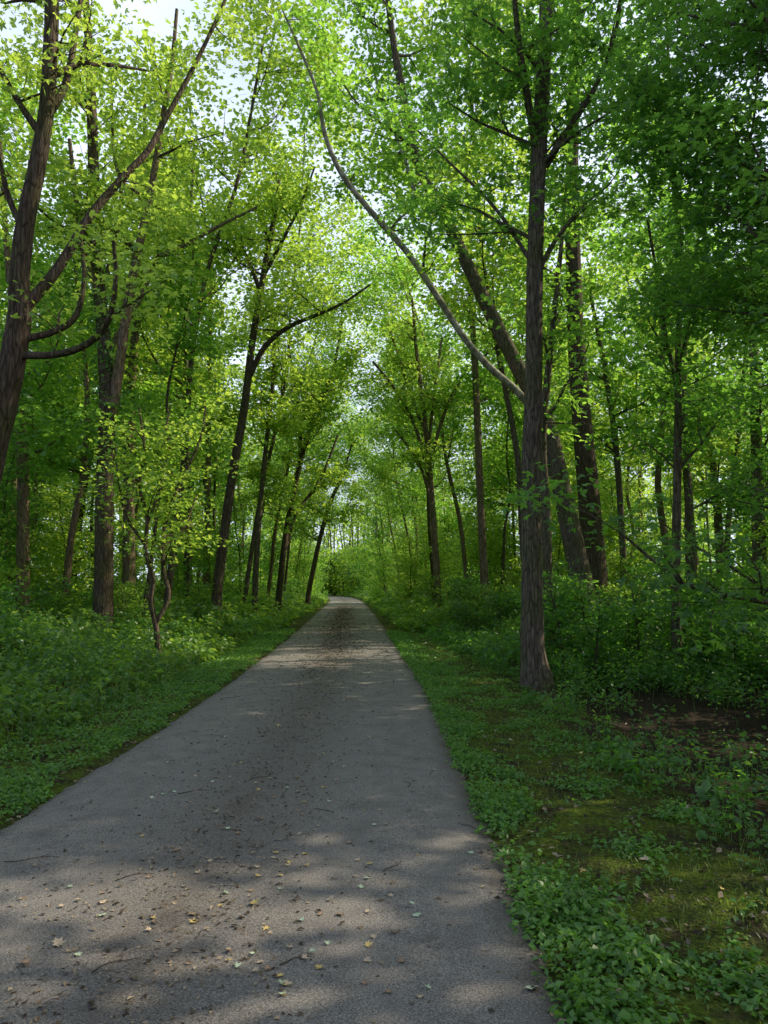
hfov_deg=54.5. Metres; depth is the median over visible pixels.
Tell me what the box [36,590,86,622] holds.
leafy shrub
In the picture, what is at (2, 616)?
leafy shrub
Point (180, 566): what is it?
leafy sapling
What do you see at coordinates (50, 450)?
slim tree
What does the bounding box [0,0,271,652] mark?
tree
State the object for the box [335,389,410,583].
arching tree
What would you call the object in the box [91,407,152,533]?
slim tree
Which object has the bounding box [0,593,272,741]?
undergrowth
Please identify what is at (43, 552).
leafy sapling
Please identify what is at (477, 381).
tree
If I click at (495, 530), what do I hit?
leafy sapling
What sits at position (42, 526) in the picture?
leafy sapling
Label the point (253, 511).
woodland tree
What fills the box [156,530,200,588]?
leafy sapling
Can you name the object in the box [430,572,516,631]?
leafy shrub
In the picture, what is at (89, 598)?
leafy shrub
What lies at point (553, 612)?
leafy shrub
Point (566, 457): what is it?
slim tree
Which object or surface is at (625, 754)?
undergrowth
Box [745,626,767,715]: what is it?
leafy shrub
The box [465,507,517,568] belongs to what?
leafy sapling
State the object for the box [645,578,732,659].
leafy shrub
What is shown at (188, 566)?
leafy sapling
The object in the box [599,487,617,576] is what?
leafy sapling
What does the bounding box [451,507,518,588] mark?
leafy sapling
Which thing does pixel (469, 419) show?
woodland tree
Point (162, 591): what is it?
leafy shrub
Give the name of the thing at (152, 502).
woodland tree
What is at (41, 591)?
undergrowth
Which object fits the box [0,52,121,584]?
woodland tree
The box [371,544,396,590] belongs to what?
leafy sapling
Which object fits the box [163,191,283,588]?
tree
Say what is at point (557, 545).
leafy sapling
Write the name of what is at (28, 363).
slim tree
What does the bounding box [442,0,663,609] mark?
tree
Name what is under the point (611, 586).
leafy shrub
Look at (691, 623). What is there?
leafy shrub
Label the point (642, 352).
woodland tree
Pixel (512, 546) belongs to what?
leafy sapling
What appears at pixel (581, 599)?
leafy shrub
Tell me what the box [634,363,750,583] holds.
tree
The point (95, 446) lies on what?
woodland tree
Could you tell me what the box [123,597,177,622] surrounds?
leafy shrub
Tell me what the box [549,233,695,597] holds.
tree
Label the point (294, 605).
undergrowth
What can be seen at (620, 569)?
leafy shrub
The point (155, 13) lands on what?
sky
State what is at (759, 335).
woodland tree
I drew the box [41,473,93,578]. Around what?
leafy sapling
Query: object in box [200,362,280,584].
slim tree
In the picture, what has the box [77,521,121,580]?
leafy sapling
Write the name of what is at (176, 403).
slim tree
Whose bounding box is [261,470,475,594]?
distant woods
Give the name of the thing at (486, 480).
slim tree
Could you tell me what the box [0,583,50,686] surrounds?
leafy shrub
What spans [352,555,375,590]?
leafy sapling
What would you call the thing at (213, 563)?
leafy sapling
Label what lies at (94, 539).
leafy sapling
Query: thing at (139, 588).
leafy shrub
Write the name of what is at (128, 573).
tree
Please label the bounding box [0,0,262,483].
tree
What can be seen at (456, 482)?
woodland tree
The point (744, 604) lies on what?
leafy shrub
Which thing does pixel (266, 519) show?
woodland tree
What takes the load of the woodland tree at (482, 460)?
on the ground at (702, 716)
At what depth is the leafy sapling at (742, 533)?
35.42 m
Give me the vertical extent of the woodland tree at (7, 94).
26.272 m
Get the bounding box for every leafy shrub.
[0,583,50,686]
[0,604,23,685]
[3,581,35,606]
[5,618,53,666]
[5,626,61,668]
[31,614,67,640]
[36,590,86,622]
[55,624,106,652]
[74,586,91,607]
[75,579,128,621]
[75,586,131,624]
[88,582,163,640]
[113,579,158,618]
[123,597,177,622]
[155,584,179,605]
[174,581,229,619]
[178,602,208,620]
[221,588,240,609]
[404,573,451,616]
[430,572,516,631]
[437,595,507,639]
[439,565,493,616]
[443,582,519,628]
[464,586,520,642]
[466,564,520,599]
[476,585,520,626]
[494,569,521,616]
[503,569,597,681]
[507,557,598,634]
[510,572,596,678]
[516,584,585,649]
[543,570,634,678]
[548,587,648,691]
[564,580,624,653]
[570,563,672,682]
[590,595,640,645]
[595,581,644,642]
[595,606,659,672]
[606,553,666,622]
[615,572,651,596]
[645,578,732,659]
[655,558,732,628]
[662,587,732,672]
[670,610,729,680]
[681,573,735,603]
[682,592,735,661]
[686,563,767,679]
[704,600,767,693]
[721,573,767,677]
[722,560,767,647]
[738,577,767,652]
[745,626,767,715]
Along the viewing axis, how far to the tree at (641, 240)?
16.14 m
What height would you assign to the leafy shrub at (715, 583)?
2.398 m
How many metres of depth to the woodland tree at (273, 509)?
83.22 m
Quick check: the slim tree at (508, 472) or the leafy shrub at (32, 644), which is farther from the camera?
the slim tree at (508, 472)
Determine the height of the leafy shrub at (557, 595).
2.644 m
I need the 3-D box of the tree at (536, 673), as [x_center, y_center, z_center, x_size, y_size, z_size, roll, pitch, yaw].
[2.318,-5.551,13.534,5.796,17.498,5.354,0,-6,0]
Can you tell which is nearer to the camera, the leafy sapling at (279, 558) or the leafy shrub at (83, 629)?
the leafy shrub at (83, 629)
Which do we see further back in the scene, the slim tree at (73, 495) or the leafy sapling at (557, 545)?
the slim tree at (73, 495)
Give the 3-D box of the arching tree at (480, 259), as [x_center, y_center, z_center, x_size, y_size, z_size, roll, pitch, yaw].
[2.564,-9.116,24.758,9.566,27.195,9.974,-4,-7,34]
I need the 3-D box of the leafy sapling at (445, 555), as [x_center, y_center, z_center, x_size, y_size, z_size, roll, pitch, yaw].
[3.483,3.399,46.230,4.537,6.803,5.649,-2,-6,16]
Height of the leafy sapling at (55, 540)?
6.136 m
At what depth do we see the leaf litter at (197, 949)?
4.20 m
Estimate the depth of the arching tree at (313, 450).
43.48 m
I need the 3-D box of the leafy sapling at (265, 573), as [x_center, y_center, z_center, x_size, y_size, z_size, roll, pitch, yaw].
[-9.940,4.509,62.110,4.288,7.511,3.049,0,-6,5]
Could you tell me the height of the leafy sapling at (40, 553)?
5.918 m
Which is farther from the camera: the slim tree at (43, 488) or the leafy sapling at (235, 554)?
the leafy sapling at (235, 554)
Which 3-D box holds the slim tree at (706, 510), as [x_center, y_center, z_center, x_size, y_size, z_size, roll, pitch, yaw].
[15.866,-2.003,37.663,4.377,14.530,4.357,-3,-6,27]
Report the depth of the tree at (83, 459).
26.15 m
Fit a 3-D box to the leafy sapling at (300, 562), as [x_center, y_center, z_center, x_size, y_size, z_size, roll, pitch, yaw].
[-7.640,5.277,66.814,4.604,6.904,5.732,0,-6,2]
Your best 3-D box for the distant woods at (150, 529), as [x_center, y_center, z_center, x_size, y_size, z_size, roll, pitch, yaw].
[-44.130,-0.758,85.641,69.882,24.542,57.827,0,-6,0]
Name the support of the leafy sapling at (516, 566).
on the ground at (702, 716)
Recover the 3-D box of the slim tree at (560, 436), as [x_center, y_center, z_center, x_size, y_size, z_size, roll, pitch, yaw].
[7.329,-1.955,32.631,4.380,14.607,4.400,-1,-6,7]
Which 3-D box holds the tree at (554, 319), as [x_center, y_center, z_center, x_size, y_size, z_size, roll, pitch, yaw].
[3.913,-2.469,16.737,2.779,12.430,4.868,-3,-6,24]
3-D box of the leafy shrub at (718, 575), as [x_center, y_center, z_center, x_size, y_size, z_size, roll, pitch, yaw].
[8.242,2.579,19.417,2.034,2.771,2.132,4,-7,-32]
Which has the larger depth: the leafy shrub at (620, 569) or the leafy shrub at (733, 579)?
the leafy shrub at (620, 569)
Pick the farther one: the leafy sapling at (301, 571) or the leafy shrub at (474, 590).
the leafy sapling at (301, 571)
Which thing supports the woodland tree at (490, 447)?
on the ground at (702, 716)
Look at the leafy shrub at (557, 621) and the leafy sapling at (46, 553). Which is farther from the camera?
the leafy sapling at (46, 553)
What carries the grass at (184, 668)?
on the ground at (702, 716)
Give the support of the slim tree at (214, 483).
on the ground at (702, 716)
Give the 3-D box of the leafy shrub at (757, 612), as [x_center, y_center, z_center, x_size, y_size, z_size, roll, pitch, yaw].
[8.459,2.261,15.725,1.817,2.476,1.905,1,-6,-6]
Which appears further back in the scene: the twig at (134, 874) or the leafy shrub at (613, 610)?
the leafy shrub at (613, 610)
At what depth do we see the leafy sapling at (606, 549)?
38.36 m
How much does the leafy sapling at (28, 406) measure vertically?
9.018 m
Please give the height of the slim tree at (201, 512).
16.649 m
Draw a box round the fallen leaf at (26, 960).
[20,957,31,963]
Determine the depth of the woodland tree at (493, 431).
42.23 m
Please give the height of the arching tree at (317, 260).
25.900 m
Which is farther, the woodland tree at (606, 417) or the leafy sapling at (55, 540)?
the woodland tree at (606, 417)
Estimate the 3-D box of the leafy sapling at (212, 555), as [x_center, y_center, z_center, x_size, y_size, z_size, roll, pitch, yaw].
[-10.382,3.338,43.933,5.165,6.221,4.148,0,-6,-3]
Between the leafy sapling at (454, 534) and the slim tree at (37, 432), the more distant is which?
the leafy sapling at (454, 534)
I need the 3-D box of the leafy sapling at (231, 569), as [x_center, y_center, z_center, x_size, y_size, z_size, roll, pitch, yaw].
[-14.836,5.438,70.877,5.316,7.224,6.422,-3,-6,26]
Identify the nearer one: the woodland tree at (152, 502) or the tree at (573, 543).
the tree at (573, 543)
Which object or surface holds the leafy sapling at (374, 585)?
on the ground at (702, 716)
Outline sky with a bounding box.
[0,0,767,580]
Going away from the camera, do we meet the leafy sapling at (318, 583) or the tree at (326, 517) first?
the tree at (326, 517)
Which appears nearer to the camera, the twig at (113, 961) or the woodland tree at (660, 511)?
the twig at (113, 961)
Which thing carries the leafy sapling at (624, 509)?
on the ground at (702, 716)
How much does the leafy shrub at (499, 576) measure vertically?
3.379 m
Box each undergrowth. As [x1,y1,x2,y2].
[0,578,156,618]
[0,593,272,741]
[12,576,328,630]
[336,571,738,632]
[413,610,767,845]
[609,571,767,675]
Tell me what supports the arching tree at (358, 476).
on the ground at (702, 716)
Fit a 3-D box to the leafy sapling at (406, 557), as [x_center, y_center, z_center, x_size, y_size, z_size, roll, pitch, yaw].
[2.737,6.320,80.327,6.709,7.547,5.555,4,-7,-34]
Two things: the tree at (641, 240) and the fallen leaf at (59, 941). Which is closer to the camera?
the fallen leaf at (59, 941)
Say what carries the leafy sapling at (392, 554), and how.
on the ground at (702, 716)
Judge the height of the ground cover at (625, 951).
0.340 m
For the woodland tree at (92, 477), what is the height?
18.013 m
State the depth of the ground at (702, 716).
5.49 m
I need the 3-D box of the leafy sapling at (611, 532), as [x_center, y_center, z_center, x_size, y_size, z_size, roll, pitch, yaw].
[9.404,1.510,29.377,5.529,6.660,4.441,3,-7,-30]
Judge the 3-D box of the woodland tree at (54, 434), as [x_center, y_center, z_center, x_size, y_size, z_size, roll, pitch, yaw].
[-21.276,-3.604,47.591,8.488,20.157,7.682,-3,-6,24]
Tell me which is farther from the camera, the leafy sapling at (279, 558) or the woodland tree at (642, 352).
the leafy sapling at (279, 558)
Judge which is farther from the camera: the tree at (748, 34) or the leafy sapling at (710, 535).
the leafy sapling at (710, 535)
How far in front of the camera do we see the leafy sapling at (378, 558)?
65.75 m
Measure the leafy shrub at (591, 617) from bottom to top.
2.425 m
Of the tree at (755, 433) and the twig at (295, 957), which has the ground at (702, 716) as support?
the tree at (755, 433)
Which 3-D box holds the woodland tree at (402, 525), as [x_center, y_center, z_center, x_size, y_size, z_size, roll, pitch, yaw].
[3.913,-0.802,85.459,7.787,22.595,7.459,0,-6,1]
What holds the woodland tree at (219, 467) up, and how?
on the ground at (702, 716)
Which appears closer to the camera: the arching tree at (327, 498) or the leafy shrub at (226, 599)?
the leafy shrub at (226, 599)
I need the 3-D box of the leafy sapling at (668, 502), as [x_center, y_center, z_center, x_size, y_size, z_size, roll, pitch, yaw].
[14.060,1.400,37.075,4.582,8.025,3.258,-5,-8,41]
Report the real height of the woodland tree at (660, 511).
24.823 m
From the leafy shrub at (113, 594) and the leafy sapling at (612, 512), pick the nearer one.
the leafy shrub at (113, 594)
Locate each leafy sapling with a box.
[0,397,41,581]
[0,445,91,620]
[0,452,41,584]
[0,468,77,589]
[1,459,89,597]
[4,477,119,603]
[15,500,77,580]
[29,489,88,579]
[30,486,135,591]
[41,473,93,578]
[70,514,147,579]
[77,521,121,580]
[113,518,160,587]
[141,450,249,609]
[145,516,213,593]
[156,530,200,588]
[159,519,248,612]
[175,523,251,589]
[192,458,269,607]
[202,498,252,602]
[225,542,245,581]
[234,540,262,582]
[242,523,279,588]
[252,518,305,593]
[259,542,295,582]
[277,533,323,592]
[278,554,304,586]
[284,554,320,591]
[288,518,333,596]
[294,542,318,591]
[306,543,331,596]
[344,533,377,593]
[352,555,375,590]
[354,507,394,599]
[357,547,397,596]
[361,541,401,594]
[364,549,395,583]
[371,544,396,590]
[375,526,427,589]
[379,526,433,601]
[382,537,404,586]
[386,500,458,588]
[393,543,421,583]
[401,511,465,589]
[408,511,452,584]
[429,489,473,582]
[438,516,475,583]
[441,497,508,586]
[442,504,477,579]
[442,509,519,611]
[445,491,520,587]
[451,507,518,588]
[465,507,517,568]
[470,510,520,593]
[500,487,578,572]
[505,484,615,595]
[506,503,561,572]
[552,469,668,586]
[554,503,616,572]
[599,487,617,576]
[600,465,655,573]
[602,509,647,581]
[626,468,714,574]
[633,498,671,578]
[670,497,738,576]
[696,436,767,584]
[709,463,767,579]
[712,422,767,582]
[723,456,766,564]
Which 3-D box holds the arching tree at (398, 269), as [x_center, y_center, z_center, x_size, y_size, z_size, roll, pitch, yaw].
[1.715,-5.546,36.925,7.779,22.690,11.156,6,-8,-44]
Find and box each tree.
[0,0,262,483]
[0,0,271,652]
[0,35,51,408]
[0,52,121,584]
[0,137,171,617]
[0,252,98,558]
[0,298,39,513]
[0,311,65,519]
[1,120,220,581]
[11,200,197,603]
[28,324,98,571]
[31,367,67,496]
[36,0,416,611]
[37,283,147,577]
[40,438,94,527]
[51,250,175,579]
[57,390,245,651]
[62,49,222,597]
[73,271,177,519]
[76,243,258,625]
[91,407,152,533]
[114,307,235,574]
[114,329,170,580]
[117,272,237,597]
[122,135,241,599]
[135,347,177,577]
[135,349,221,593]
[150,345,237,498]
[158,308,240,587]
[162,370,246,579]
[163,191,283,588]
[171,341,275,553]
[174,275,274,530]
[192,146,378,616]
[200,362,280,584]
[212,84,397,610]
[216,379,277,581]
[230,277,316,612]
[234,236,390,598]
[236,407,289,581]
[240,313,360,595]
[248,432,307,583]
[259,308,381,613]
[264,0,595,629]
[273,415,374,603]
[280,357,363,583]
[299,414,362,552]
[322,188,505,582]
[323,0,640,556]
[335,224,488,587]
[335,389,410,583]
[338,309,443,578]
[340,401,413,581]
[351,294,470,614]
[354,307,450,584]
[356,0,696,696]
[367,398,453,581]
[393,422,475,530]
[393,465,445,544]
[404,145,527,605]
[409,338,475,547]
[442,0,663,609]
[443,310,517,539]
[443,361,567,591]
[448,186,586,507]
[449,299,523,564]
[450,366,521,526]
[453,324,562,504]
[467,412,521,570]
[474,137,621,649]
[494,322,572,585]
[500,0,767,658]
[508,316,605,520]
[542,324,605,570]
[544,317,622,511]
[546,174,652,511]
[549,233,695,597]
[549,389,604,564]
[551,247,630,514]
[559,255,671,562]
[564,411,650,559]
[567,331,626,511]
[575,0,765,680]
[580,22,767,589]
[589,248,742,575]
[597,256,697,543]
[600,185,767,593]
[603,357,659,571]
[628,311,721,573]
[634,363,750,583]
[646,376,697,531]
[648,327,767,562]
[652,346,731,574]
[663,314,764,586]
[692,123,767,582]
[725,133,767,411]
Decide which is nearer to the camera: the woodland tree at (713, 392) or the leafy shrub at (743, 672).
the leafy shrub at (743, 672)
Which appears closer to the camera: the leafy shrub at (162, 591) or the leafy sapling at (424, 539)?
the leafy shrub at (162, 591)
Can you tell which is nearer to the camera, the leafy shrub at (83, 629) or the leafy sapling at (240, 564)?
the leafy shrub at (83, 629)
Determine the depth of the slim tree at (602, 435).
46.46 m
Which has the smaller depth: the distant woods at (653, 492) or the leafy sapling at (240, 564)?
the leafy sapling at (240, 564)
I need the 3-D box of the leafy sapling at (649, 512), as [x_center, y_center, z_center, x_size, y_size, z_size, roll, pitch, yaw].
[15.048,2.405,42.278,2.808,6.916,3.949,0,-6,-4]
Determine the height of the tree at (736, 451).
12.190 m
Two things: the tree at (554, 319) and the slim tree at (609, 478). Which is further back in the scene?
the slim tree at (609, 478)
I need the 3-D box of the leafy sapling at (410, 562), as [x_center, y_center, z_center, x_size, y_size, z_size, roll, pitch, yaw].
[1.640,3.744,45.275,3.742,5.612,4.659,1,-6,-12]
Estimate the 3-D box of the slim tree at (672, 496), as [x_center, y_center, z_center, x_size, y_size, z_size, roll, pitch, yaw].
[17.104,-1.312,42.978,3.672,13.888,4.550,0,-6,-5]
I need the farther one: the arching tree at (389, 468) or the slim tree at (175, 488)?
the arching tree at (389, 468)
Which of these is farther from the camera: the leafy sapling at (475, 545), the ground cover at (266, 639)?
the leafy sapling at (475, 545)
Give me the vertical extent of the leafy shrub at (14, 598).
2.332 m
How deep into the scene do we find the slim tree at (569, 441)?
40.22 m
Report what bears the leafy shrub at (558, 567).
on the ground at (702, 716)
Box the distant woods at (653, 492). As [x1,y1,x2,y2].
[414,381,767,577]
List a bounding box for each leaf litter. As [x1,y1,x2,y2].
[0,607,542,1023]
[0,624,767,1023]
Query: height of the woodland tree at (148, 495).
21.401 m
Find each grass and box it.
[0,627,264,753]
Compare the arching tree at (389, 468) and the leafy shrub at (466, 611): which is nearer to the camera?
the leafy shrub at (466, 611)
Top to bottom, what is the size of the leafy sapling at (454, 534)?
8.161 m
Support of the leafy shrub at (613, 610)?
on the ground at (702, 716)
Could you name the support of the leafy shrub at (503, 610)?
on the ground at (702, 716)
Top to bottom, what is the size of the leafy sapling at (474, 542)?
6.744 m
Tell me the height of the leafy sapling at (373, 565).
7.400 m
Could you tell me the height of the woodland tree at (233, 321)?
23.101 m
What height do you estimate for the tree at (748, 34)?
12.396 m
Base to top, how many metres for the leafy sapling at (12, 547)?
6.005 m
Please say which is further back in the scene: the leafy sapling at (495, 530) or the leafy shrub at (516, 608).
the leafy sapling at (495, 530)
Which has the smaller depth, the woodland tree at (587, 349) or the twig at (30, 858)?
the twig at (30, 858)
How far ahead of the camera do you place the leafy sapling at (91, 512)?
31.47 m
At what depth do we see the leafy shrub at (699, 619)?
17.20 m
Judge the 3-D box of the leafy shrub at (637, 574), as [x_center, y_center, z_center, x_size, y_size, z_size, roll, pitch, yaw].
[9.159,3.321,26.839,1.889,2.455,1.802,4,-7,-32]
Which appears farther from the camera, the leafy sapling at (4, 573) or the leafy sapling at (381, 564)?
the leafy sapling at (381, 564)
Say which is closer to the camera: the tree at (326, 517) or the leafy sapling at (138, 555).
the leafy sapling at (138, 555)
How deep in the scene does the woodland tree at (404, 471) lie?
67.33 m
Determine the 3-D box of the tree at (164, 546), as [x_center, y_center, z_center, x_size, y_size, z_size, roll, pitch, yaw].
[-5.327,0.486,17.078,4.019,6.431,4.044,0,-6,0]
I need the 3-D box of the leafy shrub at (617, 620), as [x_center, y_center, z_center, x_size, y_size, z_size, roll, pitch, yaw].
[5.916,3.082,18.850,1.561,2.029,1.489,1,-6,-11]
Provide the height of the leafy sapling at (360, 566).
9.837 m
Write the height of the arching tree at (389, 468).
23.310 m
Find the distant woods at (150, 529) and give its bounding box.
[2,353,306,585]
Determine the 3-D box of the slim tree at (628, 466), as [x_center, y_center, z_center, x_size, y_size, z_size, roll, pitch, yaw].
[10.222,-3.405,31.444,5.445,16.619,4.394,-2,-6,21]
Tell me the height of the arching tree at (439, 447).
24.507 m
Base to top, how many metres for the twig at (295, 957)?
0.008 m
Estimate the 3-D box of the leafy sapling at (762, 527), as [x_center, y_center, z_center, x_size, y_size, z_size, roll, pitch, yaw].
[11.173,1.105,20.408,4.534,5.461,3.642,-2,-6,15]
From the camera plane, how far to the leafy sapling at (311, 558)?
70.04 m
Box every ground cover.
[0,626,296,824]
[385,629,767,1023]
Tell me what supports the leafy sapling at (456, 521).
on the ground at (702, 716)
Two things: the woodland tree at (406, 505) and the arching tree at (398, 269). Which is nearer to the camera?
the arching tree at (398, 269)
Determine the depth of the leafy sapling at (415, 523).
51.16 m
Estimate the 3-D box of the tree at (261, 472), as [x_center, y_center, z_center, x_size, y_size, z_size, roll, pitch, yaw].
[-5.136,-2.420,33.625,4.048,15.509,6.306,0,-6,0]
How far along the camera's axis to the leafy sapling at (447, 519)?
49.81 m
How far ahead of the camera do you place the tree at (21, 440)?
19.75 m
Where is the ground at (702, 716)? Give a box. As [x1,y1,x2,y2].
[0,594,767,1023]
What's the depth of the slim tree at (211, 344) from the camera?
21.55 m
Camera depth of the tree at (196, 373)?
30.75 m
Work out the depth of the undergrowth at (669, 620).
19.16 m
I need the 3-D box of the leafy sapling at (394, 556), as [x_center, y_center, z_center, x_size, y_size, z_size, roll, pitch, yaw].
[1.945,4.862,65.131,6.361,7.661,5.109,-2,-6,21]
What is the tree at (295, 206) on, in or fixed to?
on the ground at (702, 716)
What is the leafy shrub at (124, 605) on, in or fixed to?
on the ground at (702, 716)
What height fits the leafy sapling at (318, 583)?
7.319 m
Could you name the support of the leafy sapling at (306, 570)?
on the ground at (702, 716)
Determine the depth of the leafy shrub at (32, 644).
14.40 m
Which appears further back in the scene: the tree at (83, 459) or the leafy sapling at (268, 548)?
the leafy sapling at (268, 548)
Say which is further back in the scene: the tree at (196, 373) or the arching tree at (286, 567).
the arching tree at (286, 567)
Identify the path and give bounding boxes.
[0,596,570,1023]
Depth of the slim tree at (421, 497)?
49.95 m
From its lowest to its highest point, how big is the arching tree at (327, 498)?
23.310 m
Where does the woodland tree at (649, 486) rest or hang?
on the ground at (702, 716)
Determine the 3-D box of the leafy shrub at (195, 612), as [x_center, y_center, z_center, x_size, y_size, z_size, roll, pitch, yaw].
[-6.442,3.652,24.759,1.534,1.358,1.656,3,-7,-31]
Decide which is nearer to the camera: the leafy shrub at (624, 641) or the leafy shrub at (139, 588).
the leafy shrub at (624, 641)
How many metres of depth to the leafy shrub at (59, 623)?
18.30 m
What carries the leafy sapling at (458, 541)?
on the ground at (702, 716)
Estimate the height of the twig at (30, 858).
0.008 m
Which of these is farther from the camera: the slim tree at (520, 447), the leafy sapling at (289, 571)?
the leafy sapling at (289, 571)
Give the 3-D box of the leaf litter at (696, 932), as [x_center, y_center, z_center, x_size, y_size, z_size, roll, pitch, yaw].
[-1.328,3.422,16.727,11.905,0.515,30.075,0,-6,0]
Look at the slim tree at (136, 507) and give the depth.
35.78 m
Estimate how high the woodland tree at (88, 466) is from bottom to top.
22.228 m
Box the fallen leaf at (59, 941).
[52,937,67,949]
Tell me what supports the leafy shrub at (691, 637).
on the ground at (702, 716)
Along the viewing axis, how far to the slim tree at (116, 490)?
42.49 m
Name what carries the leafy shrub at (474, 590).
on the ground at (702, 716)
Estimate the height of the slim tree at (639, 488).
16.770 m
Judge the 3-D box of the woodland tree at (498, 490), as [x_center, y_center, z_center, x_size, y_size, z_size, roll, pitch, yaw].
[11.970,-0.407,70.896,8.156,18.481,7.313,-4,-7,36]
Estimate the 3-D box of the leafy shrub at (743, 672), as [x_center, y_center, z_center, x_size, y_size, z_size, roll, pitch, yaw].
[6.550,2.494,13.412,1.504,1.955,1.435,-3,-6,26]
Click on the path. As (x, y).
(465, 989)
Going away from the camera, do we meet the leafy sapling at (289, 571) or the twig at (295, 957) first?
the twig at (295, 957)
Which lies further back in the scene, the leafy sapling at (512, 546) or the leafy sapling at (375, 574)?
the leafy sapling at (375, 574)
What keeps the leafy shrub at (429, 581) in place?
on the ground at (702, 716)
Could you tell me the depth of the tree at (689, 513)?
24.09 m
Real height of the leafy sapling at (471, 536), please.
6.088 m
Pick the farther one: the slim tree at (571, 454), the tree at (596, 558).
the slim tree at (571, 454)
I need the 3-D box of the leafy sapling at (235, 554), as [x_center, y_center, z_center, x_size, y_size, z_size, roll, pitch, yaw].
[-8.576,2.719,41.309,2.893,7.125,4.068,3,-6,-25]
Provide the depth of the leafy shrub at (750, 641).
12.76 m
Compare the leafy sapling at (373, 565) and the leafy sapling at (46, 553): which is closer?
the leafy sapling at (46, 553)
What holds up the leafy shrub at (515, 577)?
on the ground at (702, 716)
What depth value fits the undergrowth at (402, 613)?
31.80 m
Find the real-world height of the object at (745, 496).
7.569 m
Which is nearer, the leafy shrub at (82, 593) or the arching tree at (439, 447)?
the leafy shrub at (82, 593)
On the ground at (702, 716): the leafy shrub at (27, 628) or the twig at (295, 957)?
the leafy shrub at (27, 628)
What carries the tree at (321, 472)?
on the ground at (702, 716)
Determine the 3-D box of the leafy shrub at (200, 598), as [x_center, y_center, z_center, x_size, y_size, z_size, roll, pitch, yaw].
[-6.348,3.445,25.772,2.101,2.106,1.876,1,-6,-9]
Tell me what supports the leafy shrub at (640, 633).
on the ground at (702, 716)
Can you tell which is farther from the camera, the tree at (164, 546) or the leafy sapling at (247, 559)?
the leafy sapling at (247, 559)
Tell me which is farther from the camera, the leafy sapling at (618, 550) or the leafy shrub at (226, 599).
the leafy sapling at (618, 550)
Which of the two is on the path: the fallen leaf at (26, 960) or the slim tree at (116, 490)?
the fallen leaf at (26, 960)
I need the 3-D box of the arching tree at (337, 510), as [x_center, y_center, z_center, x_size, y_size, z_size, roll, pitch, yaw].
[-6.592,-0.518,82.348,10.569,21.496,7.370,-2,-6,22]
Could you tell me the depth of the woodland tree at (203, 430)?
59.60 m
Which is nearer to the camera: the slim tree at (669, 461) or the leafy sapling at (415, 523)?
the slim tree at (669, 461)
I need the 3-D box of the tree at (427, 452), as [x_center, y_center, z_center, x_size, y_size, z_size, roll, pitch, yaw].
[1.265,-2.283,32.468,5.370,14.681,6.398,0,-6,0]
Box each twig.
[3,853,56,861]
[92,954,141,972]
[116,870,153,880]
[280,953,313,964]
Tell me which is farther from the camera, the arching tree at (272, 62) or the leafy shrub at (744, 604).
the arching tree at (272, 62)
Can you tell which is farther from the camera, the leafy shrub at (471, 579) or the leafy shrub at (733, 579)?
the leafy shrub at (471, 579)

